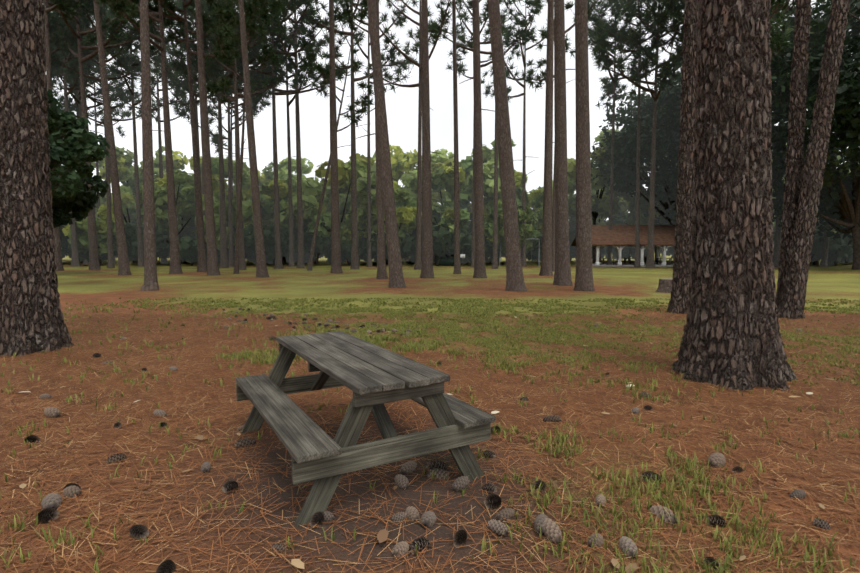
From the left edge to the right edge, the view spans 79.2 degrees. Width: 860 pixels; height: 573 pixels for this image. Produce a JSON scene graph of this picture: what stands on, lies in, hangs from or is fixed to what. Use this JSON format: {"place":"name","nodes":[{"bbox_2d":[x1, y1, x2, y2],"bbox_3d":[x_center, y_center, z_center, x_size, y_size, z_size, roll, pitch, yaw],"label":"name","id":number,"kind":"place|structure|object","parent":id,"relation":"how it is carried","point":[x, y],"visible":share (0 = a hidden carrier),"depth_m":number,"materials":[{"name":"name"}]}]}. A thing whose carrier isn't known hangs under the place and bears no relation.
{"place":"outdoors","nodes":[
{"label":"outdoors","id":0,"kind":"place"},
{"bbox_2d":[0,252,859,572],"bbox_3d":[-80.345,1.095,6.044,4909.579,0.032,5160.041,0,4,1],"label":"ground","id":1,"kind":"structure","parent":0,"point":[98,288],"depth_m":3.92,"materials":[{"name":"brown soil"}]},
{"bbox_2d":[0,0,73,356],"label":"pine","id":2,"kind":"object","parent":1,"relation":"on","point":[31,318],"visible":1,"depth_m":7.57,"materials":[{"name":"brown plant"}]},
{"bbox_2d":[44,0,85,270],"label":"pine","id":3,"kind":"object","parent":1,"relation":"on","point":[57,245],"visible":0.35,"depth_m":38.06,"materials":[{"name":"brown plant"}]},
{"bbox_2d":[43,0,92,55],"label":"pine","id":4,"kind":"object","parent":1,"relation":"on","point":[52,26],"visible":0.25,"depth_m":42.04,"materials":[{"name":"green plant"}]},
{"bbox_2d":[47,89,110,198],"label":"dark tree","id":5,"kind":"object","parent":1,"relation":"on","point":[77,154],"visible":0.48,"depth_m":21.61,"materials":[{"name":"green plant"}]},
{"bbox_2d":[50,128,108,227],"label":"dark tree","id":6,"kind":"object","parent":1,"relation":"on","point":[79,205],"visible":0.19,"depth_m":31.40,"materials":[{"name":"green plant"}]},
{"bbox_2d":[48,0,112,266],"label":"pine","id":7,"kind":"object","parent":1,"relation":"on","point":[72,80],"visible":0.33,"depth_m":49.36,"materials":[{"name":"green plant"}]},
{"bbox_2d":[62,204,125,265],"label":"tree","id":8,"kind":"object","parent":1,"relation":"on","point":[82,233],"visible":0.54,"depth_m":51.05,"materials":[{"name":"green plant"}]},
{"bbox_2d":[52,15,137,183],"bbox_3d":[-36.023,-16.007,53.315,8.949,27.725,9.711,0,4,1],"label":"pine","id":9,"kind":"object","parent":1,"relation":"on","point":[76,97],"visible":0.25,"depth_m":54.33,"materials":[{"name":"green plant"}]},
{"bbox_2d":[45,0,151,267],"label":"pine","id":10,"kind":"object","parent":1,"relation":"on","point":[55,62],"visible":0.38,"depth_m":44.48,"materials":[{"name":"green plant"}]},
{"bbox_2d":[48,0,159,269],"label":"pine","id":11,"kind":"object","parent":1,"relation":"on","point":[116,23],"visible":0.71,"depth_m":39.41,"materials":[{"name":"green plant"}]},
{"bbox_2d":[81,0,131,274],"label":"pine","id":12,"kind":"object","parent":1,"relation":"on","point":[123,265],"visible":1,"depth_m":31.57,"materials":[{"name":"brown plant"}]},
{"bbox_2d":[87,5,131,263],"bbox_3d":[-38.331,-18.274,60.597,7.750,31.232,10.914,0,4,1],"label":"pine","id":13,"kind":"object","parent":1,"relation":"on","point":[124,114],"visible":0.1,"depth_m":61.45,"materials":[{"name":"green plant"}]},
{"bbox_2d":[57,4,162,263],"bbox_3d":[-36.261,-18.069,59.402,11.565,31.000,7.614,-2,4,-26],"label":"pine","id":14,"kind":"object","parent":1,"relation":"on","point":[139,111],"visible":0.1,"depth_m":58.78,"materials":[{"name":"green plant"}]},
{"bbox_2d":[91,146,142,222],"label":"tree","id":15,"kind":"object","parent":1,"relation":"on","point":[126,171],"visible":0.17,"depth_m":68.98,"materials":[{"name":"green plant"}]},
{"bbox_2d":[95,185,141,262],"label":"tree","id":16,"kind":"object","parent":1,"relation":"on","point":[127,200],"visible":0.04,"depth_m":63.77,"materials":[{"name":"green plant"}]},
{"bbox_2d":[113,223,137,261],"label":"edge bush","id":17,"kind":"object","parent":1,"relation":"on","point":[131,234],"visible":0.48,"depth_m":51.73,"materials":[{"name":"green plant"}]},
{"bbox_2d":[70,3,183,266],"bbox_3d":[-27.130,-17.275,47.769,9.148,31.004,8.776,1,4,15],"label":"pine","id":18,"kind":"object","parent":1,"relation":"on","point":[125,59],"visible":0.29,"depth_m":48.15,"materials":[{"name":"green plant"}]},
{"bbox_2d":[95,0,183,273],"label":"pine","id":19,"kind":"object","parent":1,"relation":"on","point":[154,17],"visible":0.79,"depth_m":33.65,"materials":[{"name":"green plant"}]},
{"bbox_2d":[140,0,159,289],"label":"pine","id":20,"kind":"object","parent":1,"relation":"on","point":[150,270],"visible":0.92,"depth_m":19.53,"materials":[{"name":"brown plant"}]},
{"bbox_2d":[131,230,169,262],"bbox_3d":[-28.136,-3.928,52.762,3.571,3.714,3.350,0,4,1],"label":"edge bush","id":21,"kind":"object","parent":1,"relation":"on","point":[160,251],"visible":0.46,"depth_m":52.44,"materials":[{"name":"green plant"}]},
{"bbox_2d":[109,21,199,263],"bbox_3d":[-30.129,-16.715,57.678,7.782,28.521,10.356,-3,5,-41],"label":"pine","id":22,"kind":"object","parent":1,"relation":"on","point":[157,109],"visible":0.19,"depth_m":56.71,"materials":[{"name":"green plant"}]},
{"bbox_2d":[134,169,195,242],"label":"tree","id":23,"kind":"object","parent":1,"relation":"on","point":[186,208],"visible":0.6,"depth_m":54.40,"materials":[{"name":"green plant"}]},
{"bbox_2d":[140,146,193,189],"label":"tree","id":24,"kind":"object","parent":1,"relation":"on","point":[179,162],"visible":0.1,"depth_m":71.59,"materials":[{"name":"green plant"}]},
{"bbox_2d":[150,0,216,262],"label":"pine","id":25,"kind":"object","parent":1,"relation":"on","point":[155,56],"visible":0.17,"depth_m":51.72,"materials":[{"name":"green plant"}]},
{"bbox_2d":[168,236,206,265],"bbox_3d":[-23.457,-3.449,51.003,3.937,3.011,3.310,-4,5,-43],"label":"edge bush","id":26,"kind":"object","parent":1,"relation":"on","point":[188,251],"visible":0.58,"depth_m":49.87,"materials":[{"name":"green plant"}]},
{"bbox_2d":[153,0,230,190],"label":"pine","id":27,"kind":"object","parent":1,"relation":"on","point":[175,93],"visible":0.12,"depth_m":52.92,"materials":[{"name":"green plant"}]},
{"bbox_2d":[113,0,272,271],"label":"pine","id":28,"kind":"object","parent":1,"relation":"on","point":[172,36],"visible":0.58,"depth_m":36.24,"materials":[{"name":"green plant"}]},
{"bbox_2d":[195,0,220,275],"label":"pine","id":29,"kind":"object","parent":1,"relation":"on","point":[212,264],"visible":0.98,"depth_m":31.23,"materials":[{"name":"brown plant"}]},
{"bbox_2d":[171,34,275,249],"bbox_3d":[-20.653,-15.081,52.790,10.712,25.932,9.171,0,4,1],"label":"pine","id":30,"kind":"object","parent":1,"relation":"on","point":[212,111],"visible":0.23,"depth_m":52.12,"materials":[{"name":"green plant"}]},
{"bbox_2d":[193,191,253,260],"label":"tree","id":31,"kind":"object","parent":1,"relation":"on","point":[247,209],"visible":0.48,"depth_m":51.15,"materials":[{"name":"green plant"}]},
{"bbox_2d":[184,157,270,226],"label":"tree","id":32,"kind":"object","parent":1,"relation":"on","point":[246,189],"visible":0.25,"depth_m":58.42,"materials":[{"name":"green plant"}]},
{"bbox_2d":[170,0,294,269],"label":"pine","id":33,"kind":"object","parent":1,"relation":"on","point":[277,79],"visible":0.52,"depth_m":40.17,"materials":[{"name":"green plant"}]},
{"bbox_2d":[172,0,293,266],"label":"pine","id":34,"kind":"object","parent":1,"relation":"on","point":[178,84],"visible":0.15,"depth_m":49.03,"materials":[{"name":"green plant"}]},
{"bbox_2d":[166,0,301,197],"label":"pine","id":35,"kind":"object","parent":1,"relation":"on","point":[253,66],"visible":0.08,"depth_m":47.53,"materials":[{"name":"green plant"}]},
{"bbox_2d":[191,0,293,267],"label":"pine","id":36,"kind":"object","parent":1,"relation":"on","point":[223,234],"visible":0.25,"depth_m":44.97,"materials":[{"name":"green plant"}]},
{"bbox_2d":[197,0,289,273],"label":"pine","id":37,"kind":"object","parent":1,"relation":"on","point":[227,57],"visible":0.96,"depth_m":32.25,"materials":[{"name":"green plant"}]},
{"bbox_2d":[238,0,268,277],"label":"pine","id":38,"kind":"object","parent":1,"relation":"on","point":[261,269],"visible":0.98,"depth_m":28.86,"materials":[{"name":"brown plant"}]},
{"bbox_2d":[243,223,288,265],"bbox_3d":[-16.172,-4.147,51.487,4.840,4.330,3.382,-2,4,-21],"label":"edge bush","id":39,"kind":"object","parent":1,"relation":"on","point":[269,239],"visible":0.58,"depth_m":50.98,"materials":[{"name":"green plant"}]},
{"bbox_2d":[247,174,306,263],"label":"tree","id":40,"kind":"object","parent":1,"relation":"on","point":[266,188],"visible":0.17,"depth_m":56.22,"materials":[{"name":"green plant"}]},
{"bbox_2d":[215,0,348,268],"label":"pine","id":41,"kind":"object","parent":1,"relation":"on","point":[309,33],"visible":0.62,"depth_m":43.03,"materials":[{"name":"green plant"}]},
{"bbox_2d":[256,0,319,267],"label":"pine","id":42,"kind":"object","parent":1,"relation":"on","point":[279,39],"visible":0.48,"depth_m":44.59,"materials":[{"name":"green plant"}]},
{"bbox_2d":[258,157,319,186],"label":"tree","id":43,"kind":"object","parent":1,"relation":"on","point":[266,176],"visible":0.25,"depth_m":71.78,"materials":[{"name":"green plant"}]},
{"bbox_2d":[249,0,335,266],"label":"pine","id":44,"kind":"object","parent":1,"relation":"on","point":[320,43],"visible":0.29,"depth_m":48.27,"materials":[{"name":"green plant"}]},
{"bbox_2d":[261,197,327,263],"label":"tree","id":45,"kind":"object","parent":1,"relation":"on","point":[268,205],"visible":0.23,"depth_m":54.88,"materials":[{"name":"green plant"}]},
{"bbox_2d":[296,223,330,264],"bbox_3d":[-12.111,-4.362,52.681,4.169,4.591,2.727,4,5,43],"label":"edge bush","id":46,"kind":"object","parent":1,"relation":"on","point":[321,244],"visible":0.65,"depth_m":51.78,"materials":[{"name":"green plant"}]},
{"bbox_2d":[280,153,376,264],"bbox_3d":[-9.403,-8.058,54.317,10.982,11.817,9.580,0,4,1],"label":"tree","id":47,"kind":"object","parent":1,"relation":"on","point":[312,187],"visible":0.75,"depth_m":51.77,"materials":[{"name":"green plant"}]},
{"bbox_2d":[296,0,373,270],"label":"pine","id":48,"kind":"object","parent":1,"relation":"on","point":[364,101],"visible":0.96,"depth_m":36.49,"materials":[{"name":"green plant"}]},
{"bbox_2d":[328,0,349,272],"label":"pine","id":49,"kind":"object","parent":1,"relation":"on","point":[336,267],"visible":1,"depth_m":34.42,"materials":[{"name":"brown plant"}]},
{"bbox_2d":[294,0,397,269],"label":"pine","id":50,"kind":"object","parent":1,"relation":"on","point":[354,247],"visible":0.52,"depth_m":41.27,"materials":[{"name":"green plant"}]},
{"bbox_2d":[325,241,366,264],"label":"edge bush","id":51,"kind":"object","parent":1,"relation":"on","point":[345,251],"visible":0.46,"depth_m":52.46,"materials":[{"name":"green plant"}]},
{"bbox_2d":[325,173,375,222],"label":"tree","id":52,"kind":"object","parent":1,"relation":"on","point":[342,197],"visible":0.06,"depth_m":62.57,"materials":[{"name":"green plant"}]},
{"bbox_2d":[236,331,495,526],"bbox_3d":[-0.602,0.866,3.857,1.300,0.760,1.930,-3,5,-30],"label":"picnic table","id":53,"kind":"object","parent":1,"relation":"on","point":[373,378],"visible":0.96,"depth_m":3.25,"materials":[{"name":"grey wood"}]},
{"bbox_2d":[334,0,418,266],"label":"pine","id":54,"kind":"object","parent":1,"relation":"on","point":[402,64],"visible":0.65,"depth_m":48.95,"materials":[{"name":"green plant"}]},
{"bbox_2d":[355,0,406,287],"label":"pine","id":55,"kind":"object","parent":1,"relation":"on","point":[396,278],"visible":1,"depth_m":20.89,"materials":[{"name":"brown plant"}]},
{"bbox_2d":[375,0,387,278],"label":"pine","id":56,"kind":"object","parent":1,"relation":"on","point":[381,268],"visible":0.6,"depth_m":27.66,"materials":[{"name":"brown plant"}]},
{"bbox_2d":[362,230,421,261],"bbox_3d":[-3.705,-4.035,52.195,5.910,4.018,6.832,0,4,1],"label":"edge bush","id":57,"kind":"object","parent":1,"relation":"on","point":[409,247],"visible":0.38,"depth_m":50.95,"materials":[{"name":"green plant"}]},
{"bbox_2d":[366,180,421,249],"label":"tree","id":58,"kind":"object","parent":1,"relation":"on","point":[406,216],"visible":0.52,"depth_m":51.01,"materials":[{"name":"green plant"}]},
{"bbox_2d":[370,145,438,206],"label":"tree","id":59,"kind":"object","parent":1,"relation":"on","point":[402,162],"visible":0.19,"depth_m":66.15,"materials":[{"name":"green plant"}]},
{"bbox_2d":[360,0,470,269],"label":"pine","id":60,"kind":"object","parent":1,"relation":"on","point":[417,46],"visible":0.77,"depth_m":41.05,"materials":[{"name":"green plant"}]},
{"bbox_2d":[25,302,830,572],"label":"pine cones","id":61,"kind":"object","parent":1,"relation":"on","point":[551,530],"visible":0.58,"depth_m":3.03,"materials":[{"name":"plant"}]},
{"bbox_2d":[0,312,859,572],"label":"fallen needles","id":62,"kind":"object","parent":1,"relation":"on","point":[451,367],"visible":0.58,"depth_m":4.27,"materials":[{"name":"plant"}]},
{"bbox_2d":[19,315,842,572],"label":"dead leaves","id":63,"kind":"object","parent":62,"relation":"on","point":[382,535],"visible":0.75,"depth_m":2.72,"materials":[{"name":"plant"}]},
{"bbox_2d":[409,223,453,265],"bbox_3d":[0.340,-4.087,51.190,4.917,4.255,5.930,0,4,1],"label":"edge bush","id":64,"kind":"object","parent":1,"relation":"on","point":[441,244],"visible":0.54,"depth_m":49.75,"materials":[{"name":"green plant"}]},
{"bbox_2d":[420,0,443,277],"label":"pine","id":65,"kind":"object","parent":1,"relation":"on","point":[427,271],"visible":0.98,"depth_m":28.08,"materials":[{"name":"brown plant"}]},
{"bbox_2d":[400,166,472,226],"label":"tree","id":66,"kind":"object","parent":1,"relation":"on","point":[443,177],"visible":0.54,"depth_m":58.64,"materials":[{"name":"green plant"}]},
{"bbox_2d":[404,149,471,213],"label":"tree","id":67,"kind":"object","parent":1,"relation":"on","point":[441,160],"visible":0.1,"depth_m":69.31,"materials":[{"name":"green plant"}]},
{"bbox_2d":[443,0,460,273],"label":"pine","id":68,"kind":"object","parent":1,"relation":"on","point":[457,268],"visible":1,"depth_m":33.23,"materials":[{"name":"brown plant"}]},
{"bbox_2d":[437,208,469,252],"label":"tree","id":69,"kind":"object","parent":1,"relation":"on","point":[448,216],"visible":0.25,"depth_m":53.33,"materials":[{"name":"green plant"}]},
{"bbox_2d":[428,0,513,268],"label":"pine","id":70,"kind":"object","parent":1,"relation":"on","point":[462,38],"visible":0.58,"depth_m":42.84,"materials":[{"name":"green plant"}]},
{"bbox_2d":[459,0,495,277],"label":"pine","id":71,"kind":"object","parent":1,"relation":"on","point":[479,267],"visible":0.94,"depth_m":27.88,"materials":[{"name":"brown plant"}]},
{"bbox_2d":[460,232,504,261],"bbox_3d":[4.737,-3.791,51.662,5.536,3.602,5.120,0,4,1],"label":"edge bush","id":72,"kind":"object","parent":1,"relation":"on","point":[466,244],"visible":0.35,"depth_m":51.15,"materials":[{"name":"green plant"}]},
{"bbox_2d":[460,139,526,261],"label":"tree","id":73,"kind":"object","parent":1,"relation":"on","point":[467,163],"visible":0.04,"depth_m":67.01,"materials":[{"name":"green plant"}]},
{"bbox_2d":[445,0,546,266],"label":"pine","id":74,"kind":"object","parent":1,"relation":"on","point":[460,69],"visible":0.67,"depth_m":46.62,"materials":[{"name":"green plant"}]},
{"bbox_2d":[466,158,532,222],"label":"tree","id":75,"kind":"object","parent":1,"relation":"on","point":[488,177],"visible":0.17,"depth_m":59.07,"materials":[{"name":"green plant"}]},
{"bbox_2d":[488,0,526,290],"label":"pine","id":76,"kind":"object","parent":1,"relation":"on","point":[514,277],"visible":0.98,"depth_m":19.33,"materials":[{"name":"brown plant"}]},
{"bbox_2d":[484,198,539,253],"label":"tree","id":77,"kind":"object","parent":1,"relation":"on","point":[531,220],"visible":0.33,"depth_m":49.51,"materials":[{"name":"green plant"}]},
{"bbox_2d":[481,0,546,266],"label":"pine","id":78,"kind":"object","parent":1,"relation":"on","point":[521,23],"visible":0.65,"depth_m":48.39,"materials":[{"name":"green plant"}]},
{"bbox_2d":[521,231,541,260],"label":"edge bush","id":79,"kind":"object","parent":1,"relation":"on","point":[534,254],"visible":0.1,"depth_m":51.06,"materials":[{"name":"green plant"}]},
{"bbox_2d":[530,189,552,250],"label":"tree","id":80,"kind":"object","parent":1,"relation":"on","point":[536,200],"visible":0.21,"depth_m":56.58,"materials":[{"name":"green plant"}]},
{"bbox_2d":[533,0,554,275],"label":"pine","id":81,"kind":"object","parent":1,"relation":"on","point":[546,264],"visible":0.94,"depth_m":30.90,"materials":[{"name":"brown plant"}]},
{"bbox_2d":[518,0,605,270],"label":"pine","id":82,"kind":"object","parent":1,"relation":"on","point":[528,78],"visible":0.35,"depth_m":38.48,"materials":[{"name":"green plant"}]},
{"bbox_2d":[553,0,574,285],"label":"pine","id":83,"kind":"object","parent":1,"relation":"on","point":[562,274],"visible":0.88,"depth_m":22.23,"materials":[{"name":"brown plant"}]},
{"bbox_2d":[574,0,594,290],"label":"pine","id":84,"kind":"object","parent":1,"relation":"on","point":[584,277],"visible":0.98,"depth_m":19.08,"materials":[{"name":"brown plant"}]},
{"bbox_2d":[569,228,604,258],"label":"shrub","id":85,"kind":"object","parent":1,"relation":"on","point":[572,233],"visible":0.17,"depth_m":63.76,"materials":[{"name":"green plant"}]},
{"bbox_2d":[567,129,624,262],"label":"tree","id":86,"kind":"object","parent":1,"relation":"on","point":[600,205],"visible":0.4,"depth_m":58.62,"materials":[{"name":"green plant"}]},
{"bbox_2d":[591,188,627,260],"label":"tree","id":87,"kind":"object","parent":1,"relation":"on","point":[602,220],"visible":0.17,"depth_m":70.94,"materials":[{"name":"green plant"}]},
{"bbox_2d":[572,0,660,264],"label":"pine","id":88,"kind":"object","parent":1,"relation":"on","point":[608,88],"visible":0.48,"depth_m":50.39,"materials":[{"name":"green plant"}]},
{"bbox_2d":[571,225,674,266],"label":"pavilion","id":89,"kind":"structure","parent":1,"relation":"on","point":[619,238],"depth_m":49.87,"materials":[{"name":"brown wood"}]},
{"bbox_2d":[606,215,646,262],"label":"shrub","id":90,"kind":"object","parent":1,"relation":"on","point":[620,221],"visible":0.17,"depth_m":65.48,"materials":[{"name":"green plant"}]},
{"bbox_2d":[587,0,680,266],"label":"pine","id":91,"kind":"object","parent":1,"relation":"on","point":[656,33],"visible":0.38,"depth_m":46.60,"materials":[{"name":"green plant"}]},
{"bbox_2d":[590,0,683,267],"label":"pine","id":92,"kind":"object","parent":1,"relation":"on","point":[631,37],"visible":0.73,"depth_m":43.34,"materials":[{"name":"green plant"}]},
{"bbox_2d":[622,163,676,260],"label":"tree","id":93,"kind":"object","parent":1,"relation":"on","point":[630,216],"visible":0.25,"depth_m":58.20,"materials":[{"name":"green plant"}]},
{"bbox_2d":[640,0,684,42],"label":"pine","id":94,"kind":"object","parent":1,"relation":"on","point":[675,15],"visible":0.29,"depth_m":39.13,"materials":[{"name":"green plant"}]},
{"bbox_2d":[655,278,672,292],"bbox_3d":[8.712,-0.023,19.015,1.161,0.548,1.124,0,4,1],"label":"tree stump","id":95,"kind":"object","parent":1,"relation":"on","point":[665,285],"visible":0.6,"depth_m":18.76,"materials":[{"name":"brown wood"}]},
{"bbox_2d":[667,0,698,313],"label":"pine","id":96,"kind":"object","parent":1,"relation":"on","point":[679,299],"visible":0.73,"depth_m":12.16,"materials":[{"name":"brown plant"}]},
{"bbox_2d":[590,52,786,224],"bbox_3d":[26.665,-13.037,54.941,20.065,21.677,19.629,0,4,1],"label":"oak","id":97,"kind":"object","parent":1,"relation":"on","point":[667,131],"visible":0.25,"depth_m":51.00,"materials":[{"name":"green plant"}]},
{"bbox_2d":[672,0,796,391],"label":"pine","id":98,"kind":"object","parent":1,"relation":"on","point":[731,338],"visible":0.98,"depth_m":5.75,"materials":[{"name":"brown plant"}]},
{"bbox_2d":[771,21,790,63],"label":"pine","id":99,"kind":"object","parent":1,"relation":"on","point":[780,40],"visible":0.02,"depth_m":36.63,"materials":[{"name":"green plant"}]},
{"bbox_2d":[769,0,795,51],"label":"pine","id":100,"kind":"object","parent":1,"relation":"on","point":[775,4],"visible":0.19,"depth_m":32.74,"materials":[{"name":"green plant"}]},
{"bbox_2d":[776,0,810,312],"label":"pine","id":101,"kind":"object","parent":1,"relation":"on","point":[796,123],"visible":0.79,"depth_m":11.65,"materials":[{"name":"brown plant"}]},
{"bbox_2d":[769,0,845,204],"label":"pine","id":102,"kind":"object","parent":1,"relation":"on","point":[815,17],"depth_m":41.70,"materials":[{"name":"green plant"}]},
{"bbox_2d":[770,0,852,266],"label":"pine","id":103,"kind":"object","parent":1,"relation":"on","point":[777,245],"visible":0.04,"depth_m":47.77,"materials":[{"name":"brown plant"}]},
{"bbox_2d":[777,0,850,319],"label":"pine","id":104,"kind":"object","parent":1,"relation":"on","point":[792,303],"visible":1,"depth_m":11.29,"materials":[{"name":"brown plant"}]},
{"bbox_2d":[770,0,859,269],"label":"oak","id":105,"kind":"object","parent":1,"relation":"on","point":[839,200],"visible":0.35,"depth_m":38.87,"materials":[{"name":"green plant"}]},
{"bbox_2d":[811,234,852,265],"bbox_3d":[41.109,-3.792,52.690,5.424,3.576,5.281,-1,4,-20],"label":"edge bush","id":106,"kind":"object","parent":1,"relation":"on","point":[848,250],"visible":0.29,"depth_m":51.57,"materials":[{"name":"green plant"}]},
{"bbox_2d":[814,1,859,266],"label":"pine","id":107,"kind":"object","parent":1,"relation":"on","point":[824,258],"depth_m":48.58,"materials":[{"name":"brown plant"}]},
{"bbox_2d":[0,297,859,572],"bbox_3d":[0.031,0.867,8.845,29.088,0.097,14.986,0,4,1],"label":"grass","id":108,"kind":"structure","parent":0,"point":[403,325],"depth_m":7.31,"materials":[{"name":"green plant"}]},
{"bbox_2d":[52,0,851,249],"label":"sky","id":109,"kind":"structure","parent":0,"point":[401,105],"materials":[{"name":"white"}]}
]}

